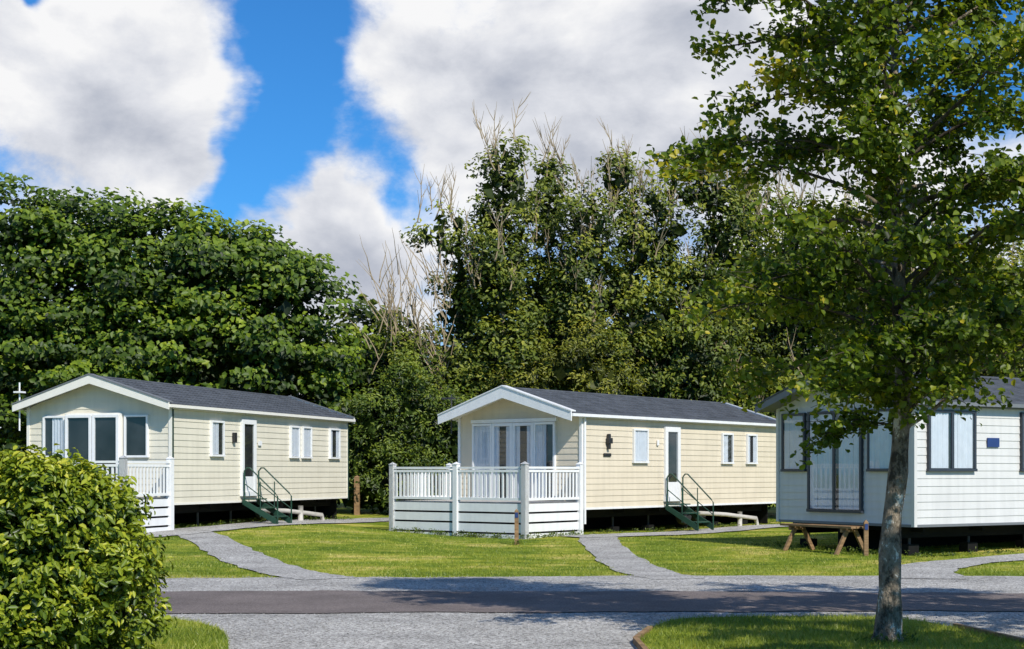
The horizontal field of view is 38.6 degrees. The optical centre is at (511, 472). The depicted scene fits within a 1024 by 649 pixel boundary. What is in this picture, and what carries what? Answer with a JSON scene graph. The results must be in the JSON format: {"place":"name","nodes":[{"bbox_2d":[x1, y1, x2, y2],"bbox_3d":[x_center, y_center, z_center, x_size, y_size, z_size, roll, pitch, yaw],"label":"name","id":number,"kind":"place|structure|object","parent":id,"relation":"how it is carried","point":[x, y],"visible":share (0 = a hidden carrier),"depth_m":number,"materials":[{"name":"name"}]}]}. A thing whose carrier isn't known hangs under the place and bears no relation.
{"place":"outdoors","nodes":[
{"label":"outdoors","id":0,"kind":"place"},
{"bbox_2d":[144,518,388,579],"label":"gravel path","id":1,"kind":"structure","parent":0,"point":[221,547],"depth_m":29.05,"materials":[{"name":"grey gravel"}]},
{"bbox_2d":[0,0,1023,458],"label":"sky","id":2,"kind":"structure","parent":0,"point":[313,119],"materials":[{"name":"blue"}]},
{"bbox_2d":[132,590,1023,612],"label":"asphalt road","id":3,"kind":"structure","parent":0,"point":[329,601],"depth_m":17.90,"materials":[{"name":"grey asphalt"}]},
{"bbox_2d":[141,575,1023,648],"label":"gravel verge","id":4,"kind":"structure","parent":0,"point":[1014,583],"depth_m":16.25,"materials":[{"name":"grey gravel"}]},
{"bbox_2d":[0,443,177,648],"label":"laurel bush","id":5,"kind":"object","parent":4,"relation":"on","point":[81,567],"visible":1,"depth_m":11.52,"materials":[{"name":"green plant"}]},
{"bbox_2d":[104,618,227,648],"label":"grass verge","id":6,"kind":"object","parent":4,"relation":"on","point":[195,634],"depth_m":13.89,"materials":[{"name":"green plant"}]},
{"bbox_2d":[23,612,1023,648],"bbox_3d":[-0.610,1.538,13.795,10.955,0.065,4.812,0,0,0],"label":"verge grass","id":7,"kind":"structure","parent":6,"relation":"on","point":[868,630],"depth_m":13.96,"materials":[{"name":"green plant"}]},
{"bbox_2d":[174,515,1020,644],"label":"weeds","id":8,"kind":"object","parent":4,"relation":"on","point":[469,534],"visible":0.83,"depth_m":34.13,"materials":[{"name":"green plant"}]},
{"bbox_2d":[633,623,1023,648],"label":"timber edging","id":9,"kind":"object","parent":4,"relation":"on","point":[637,642],"visible":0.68,"depth_m":13.91,"materials":[{"name":"brown wood"}]},
{"bbox_2d":[145,496,1023,577],"bbox_3d":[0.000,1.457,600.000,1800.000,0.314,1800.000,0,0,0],"label":"grass ground","id":10,"kind":"structure","parent":0,"point":[342,511],"depth_m":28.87,"materials":[{"name":"green plant"}]},
{"bbox_2d":[0,172,250,452],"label":"sycamore tree","id":11,"kind":"object","parent":10,"relation":"on","point":[106,325],"visible":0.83,"depth_m":47.07,"materials":[{"name":"green plant"}]},
{"bbox_2d":[12,373,355,532],"bbox_3d":[-8.137,-0.258,38.090,5.210,4.115,12.080,0,0,18],"label":"static caravan","id":12,"kind":"object","parent":10,"relation":"on","point":[186,454],"visible":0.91,"depth_m":35.56,"materials":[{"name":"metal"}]},
{"bbox_2d":[45,417,335,480],"bbox_3d":[-7.085,-0.385,37.923,2.607,1.830,9.798,0,0,39],"label":"window glass","id":13,"kind":"structure","parent":12,"relation":"in","point":[105,428],"depth_m":34.37,"materials":[{"name":"glass"}]},
{"bbox_2d":[43,413,340,495],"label":"window frames","id":14,"kind":"structure","parent":12,"relation":"in","point":[121,419],"depth_m":35.55,"materials":[{"name":"white plastic"}]},
{"bbox_2d":[135,208,384,434],"bbox_3d":[-8.425,-3.468,49.365,8.137,10.342,8.151,0,0,0],"label":"sycamore tree","id":15,"kind":"object","parent":10,"relation":"on","point":[265,334],"visible":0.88,"depth_m":47.15,"materials":[{"name":"green plant"}]},
{"bbox_2d":[354,476,359,514],"bbox_3d":[-5.000,0.780,47.200,0.170,1.380,0.170,0,0,0],"label":"timber post","id":16,"kind":"object","parent":10,"relation":"on","point":[356,498],"visible":0.78,"depth_m":47.12,"materials":[{"name":"brown wood"}]},
{"bbox_2d":[0,393,775,514],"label":"hedge","id":17,"kind":"object","parent":10,"relation":"on","point":[370,503],"visible":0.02,"depth_m":48.97,"materials":[{"name":"green plant"}]},
{"bbox_2d":[329,343,476,509],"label":"willow tree","id":18,"kind":"object","parent":10,"relation":"on","point":[422,435],"visible":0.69,"depth_m":47.55,"materials":[{"name":"green plant"}]},
{"bbox_2d":[346,229,475,428],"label":"bare branched tree","id":19,"kind":"object","parent":10,"relation":"on","point":[431,352],"visible":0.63,"depth_m":49.78,"materials":[{"name":"brown plant"}]},
{"bbox_2d":[365,265,464,455],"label":"ash tree","id":20,"kind":"object","parent":10,"relation":"on","point":[405,334],"visible":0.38,"depth_m":50.21,"materials":[{"name":"green plant"}]},
{"bbox_2d":[399,164,518,455],"bbox_3d":[-1.536,-4.514,50.847,4.360,12.432,3.855,0,0,-23],"label":"ash tree","id":21,"kind":"object","parent":10,"relation":"on","point":[461,329],"visible":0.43,"depth_m":50.57,"materials":[{"name":"green plant"}]},
{"bbox_2d":[451,94,572,397],"bbox_3d":[-0.041,-5.588,50.143,3.896,14.582,4.648,0,0,-30],"label":"ash tree","id":22,"kind":"object","parent":10,"relation":"on","point":[491,227],"visible":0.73,"depth_m":49.63,"materials":[{"name":"green plant"}]},
{"bbox_2d":[0,254,1023,461],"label":"background woodland","id":23,"kind":"object","parent":10,"relation":"on","point":[358,319],"visible":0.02,"depth_m":56.06,"materials":[{"name":"green plant"}]},
{"bbox_2d":[515,509,518,544],"bbox_3d":[0.100,1.221,31.594,0.090,0.880,0.102,0,0,0],"label":"pitch marker post","id":24,"kind":"object","parent":10,"relation":"on","point":[516,525],"visible":0.86,"depth_m":31.55,"materials":[{"name":"brown wood"}]},
{"bbox_2d":[505,112,607,390],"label":"ash tree","id":25,"kind":"object","parent":10,"relation":"on","point":[549,169],"visible":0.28,"depth_m":51.84,"materials":[{"name":"green plant"}]},
{"bbox_2d":[484,314,650,395],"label":"willow tree","id":26,"kind":"object","parent":10,"relation":"on","point":[536,373],"visible":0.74,"depth_m":48.61,"materials":[{"name":"green plant"}]},
{"bbox_2d":[388,385,775,538],"bbox_3d":[2.869,-0.177,39.507,5.310,3.975,12.400,0,0,39],"label":"static caravan","id":27,"kind":"object","parent":10,"relation":"on","point":[545,461],"visible":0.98,"depth_m":37.06,"materials":[{"name":"white plastic"}]},
{"bbox_2d":[475,424,752,497],"bbox_3d":[3.606,-0.235,38.819,2.375,1.910,9.215,0,0,60],"label":"window glass","id":28,"kind":"structure","parent":27,"relation":"in","point":[672,436],"depth_m":37.00,"materials":[{"name":"glass"}]},
{"bbox_2d":[471,418,757,501],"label":"window frames","id":29,"kind":"structure","parent":27,"relation":"in","point":[675,487],"depth_m":37.20,"materials":[{"name":"white plastic"}]},
{"bbox_2d":[536,154,670,393],"bbox_3d":[2.977,-4.639,50.459,5.046,12.684,4.237,0,0,0],"label":"ash tree","id":30,"kind":"object","parent":10,"relation":"on","point":[589,254],"visible":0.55,"depth_m":49.93,"materials":[{"name":"green plant"}]},
{"bbox_2d":[578,118,693,396],"bbox_3d":[4.287,-5.374,51.095,4.769,14.156,4.284,0,0,0],"label":"ash tree","id":31,"kind":"object","parent":10,"relation":"on","point":[623,172],"visible":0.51,"depth_m":50.61,"materials":[{"name":"green plant"}]},
{"bbox_2d":[622,127,744,402],"bbox_3d":[6.099,-5.049,51.213,4.491,13.503,4.719,0,0,-38],"label":"ash tree","id":32,"kind":"object","parent":10,"relation":"on","point":[653,200],"visible":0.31,"depth_m":50.58,"materials":[{"name":"green plant"}]},
{"bbox_2d":[653,124,768,410],"bbox_3d":[6.819,-5.167,50.437,3.482,13.744,4.753,0,0,40],"label":"ash tree","id":33,"kind":"object","parent":10,"relation":"on","point":[713,235],"visible":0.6,"depth_m":50.02,"materials":[{"name":"green plant"}]},
{"bbox_2d":[695,161,796,415],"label":"ash tree","id":34,"kind":"object","parent":10,"relation":"on","point":[751,346],"visible":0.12,"depth_m":51.96,"materials":[{"name":"green plant"}]},
{"bbox_2d":[727,165,835,418],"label":"ash tree","id":35,"kind":"object","parent":10,"relation":"on","point":[782,344],"visible":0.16,"depth_m":51.99,"materials":[{"name":"green plant"}]},
{"bbox_2d":[780,523,862,554],"bbox_3d":[6.120,1.311,28.850,0.880,0.560,2.000,0,0,-31],"label":"trestle bench","id":36,"kind":"object","parent":10,"relation":"on","point":[844,529],"visible":0.86,"depth_m":28.64,"materials":[{"name":"brown wood"}]},
{"bbox_2d":[769,174,892,415],"bbox_3d":[11.546,-4.379,51.710,5.276,12.165,4.938,0,0,0],"label":"ash tree","id":37,"kind":"object","parent":10,"relation":"on","point":[849,232],"visible":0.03,"depth_m":50.76,"materials":[{"name":"green plant"}]},
{"bbox_2d":[863,520,868,555],"bbox_3d":[6.750,1.291,27.894,0.080,0.790,0.092,0,0,0],"label":"pitch marker post","id":38,"kind":"object","parent":10,"relation":"on","point":[866,537],"visible":0.86,"depth_m":27.86,"materials":[{"name":"brown wood"}]},
{"bbox_2d":[832,186,941,371],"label":"ash tree","id":39,"kind":"object","parent":10,"relation":"on","point":[913,269],"depth_m":51.13,"materials":[{"name":"green plant"}]},
{"bbox_2d":[754,373,1023,555],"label":"static caravan","id":40,"kind":"object","parent":10,"relation":"on","point":[965,487],"visible":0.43,"depth_m":28.82,"materials":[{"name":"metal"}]},
{"bbox_2d":[799,411,972,509],"bbox_3d":[10.229,-0.190,29.619,8.782,1.980,3.145,0,0,-7],"label":"window glass","id":41,"kind":"structure","parent":40,"relation":"in","point":[837,416],"depth_m":29.28,"materials":[{"name":"glass"}]},
{"bbox_2d":[780,408,1023,512],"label":"window frames","id":42,"kind":"structure","parent":40,"relation":"in","point":[805,415],"depth_m":28.71,"materials":[{"name":"grey plastic"}]},
{"bbox_2d":[856,250,1023,377],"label":"willow tree","id":43,"kind":"object","parent":10,"relation":"on","point":[994,374],"visible":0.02,"depth_m":44.13,"materials":[{"name":"green plant"}]},
{"bbox_2d":[916,189,1021,374],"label":"ash tree","id":44,"kind":"object","parent":10,"relation":"on","point":[964,231],"visible":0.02,"depth_m":51.32,"materials":[{"name":"green plant"}]},
{"bbox_2d":[967,215,1023,376],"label":"ash tree","id":45,"kind":"object","parent":10,"relation":"on","point":[1013,246],"visible":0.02,"depth_m":50.26,"materials":[{"name":"green plant"}]},
{"bbox_2d":[564,524,784,578],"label":"gravel path","id":46,"kind":"structure","parent":0,"point":[610,550],"depth_m":28.96,"materials":[{"name":"grey gravel"}]},
{"bbox_2d":[632,0,1023,641],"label":"birch tree","id":47,"kind":"object","parent":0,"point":[912,312],"visible":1,"depth_m":13.28,"materials":[{"name":"green plant"}]},
{"bbox_2d":[901,553,1023,578],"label":"gravel path","id":48,"kind":"structure","parent":0,"point":[940,569],"depth_m":24.59,"materials":[{"name":"grey gravel"}]}
]}

